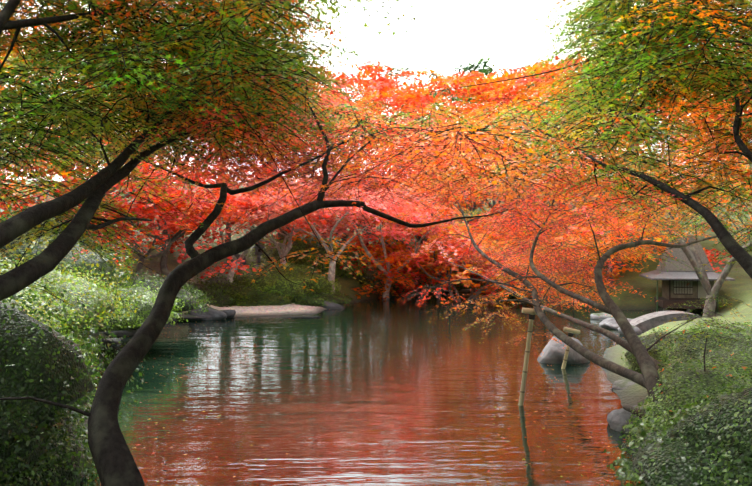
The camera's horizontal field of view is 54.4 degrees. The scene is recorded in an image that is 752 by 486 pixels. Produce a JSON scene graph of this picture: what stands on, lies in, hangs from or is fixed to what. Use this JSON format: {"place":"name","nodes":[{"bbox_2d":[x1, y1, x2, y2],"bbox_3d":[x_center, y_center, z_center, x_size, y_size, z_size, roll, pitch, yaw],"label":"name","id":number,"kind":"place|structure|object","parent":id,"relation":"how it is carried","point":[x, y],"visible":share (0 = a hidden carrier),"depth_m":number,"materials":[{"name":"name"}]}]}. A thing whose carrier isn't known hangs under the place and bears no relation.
{"place":"outdoors","nodes":[
{"label":"outdoors","id":0,"kind":"place"},
{"bbox_2d":[0,180,751,485],"bbox_3d":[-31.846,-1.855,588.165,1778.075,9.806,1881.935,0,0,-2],"label":"ground","id":1,"kind":"structure","parent":0,"point":[740,287],"depth_m":23.60,"materials":[{"name":"green plant"}]},
{"bbox_2d":[221,254,245,270],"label":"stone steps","id":2,"kind":"structure","parent":1,"relation":"on","point":[241,263],"depth_m":25.34,"materials":[{"name":"stone"}]},
{"bbox_2d":[252,241,264,265],"bbox_3d":[-4.146,0.478,25.831,0.416,1.150,0.480,0,0,-25],"label":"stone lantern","id":3,"kind":"object","parent":1,"relation":"on","point":[258,252],"visible":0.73,"depth_m":25.75,"materials":[{"name":"stone"}]},
{"bbox_2d":[175,177,459,298],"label":"tree trunks","id":4,"kind":"object","parent":1,"relation":"on","point":[283,251],"visible":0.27,"depth_m":24.31,"materials":[{"name":"brown plant"}]},
{"bbox_2d":[80,301,646,451],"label":"rocks","id":5,"kind":"object","parent":1,"relation":"on","point":[554,353],"visible":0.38,"depth_m":13.40,"materials":[{"name":"grey stone"}]},
{"bbox_2d":[0,26,751,317],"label":"tree","id":6,"kind":"object","parent":1,"relation":"on","point":[379,87],"depth_m":25.48,"materials":[{"name":"plant"}]},
{"bbox_2d":[0,0,751,485],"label":"tree","id":7,"kind":"object","parent":1,"relation":"on","point":[450,144],"depth_m":4.94,"materials":[{"name":"plant"}]},
{"bbox_2d":[0,205,751,485],"bbox_3d":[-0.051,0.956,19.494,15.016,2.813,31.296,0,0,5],"label":"bushes","id":8,"kind":"object","parent":1,"relation":"on","point":[65,357],"visible":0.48,"depth_m":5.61,"materials":[{"name":"green plant"}]},
{"bbox_2d":[348,100,751,417],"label":"leaning tree branches","id":9,"kind":"object","parent":1,"relation":"on","point":[648,366],"visible":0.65,"depth_m":8.88,"materials":[{"name":"brown plant"}]},
{"bbox_2d":[613,415,672,485],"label":"grass","id":10,"kind":"structure","parent":1,"relation":"on","point":[642,433],"depth_m":5.09,"materials":[{"name":"green plant"}]},
{"bbox_2d":[630,311,700,331],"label":"stone bridge","id":11,"kind":"structure","parent":1,"relation":"on","point":[646,322],"depth_m":16.86,"materials":[{"name":"stone"}]},
{"bbox_2d":[639,231,734,312],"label":"tea house","id":12,"kind":"structure","parent":1,"relation":"on","point":[676,289],"depth_m":21.36,"materials":[{"name":"paint"}]},
{"bbox_2d":[0,0,751,182],"label":"sky","id":13,"kind":"structure","parent":0,"point":[447,35],"materials":[{"name":"white"}]},
{"bbox_2d":[80,293,702,485],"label":"pond water","id":14,"kind":"structure","parent":0,"point":[392,391],"depth_m":9.39,"materials":[{"name":"red liquid"}]},
{"bbox_2d":[91,298,702,485],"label":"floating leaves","id":15,"kind":"object","parent":14,"relation":"on","point":[338,472],"visible":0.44,"depth_m":8.37,"materials":[{"name":"red plant"}]},
{"bbox_2d":[518,307,536,405],"bbox_3d":[1.919,1.729,9.239,0.384,1.829,0.078,0,0,-2],"label":"bamboo prop","id":16,"kind":"object","parent":14,"relation":"in","point":[531,313],"visible":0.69,"depth_m":9.21,"materials":[{"name":"beige wood"}]},
{"bbox_2d":[561,327,579,368],"bbox_3d":[3.120,1.958,11.930,0.422,1.182,0.090,0,0,-2],"label":"bamboo prop","id":17,"kind":"object","parent":14,"relation":"in","point":[571,331],"visible":0.48,"depth_m":11.90,"materials":[{"name":"beige wood"}]}
]}

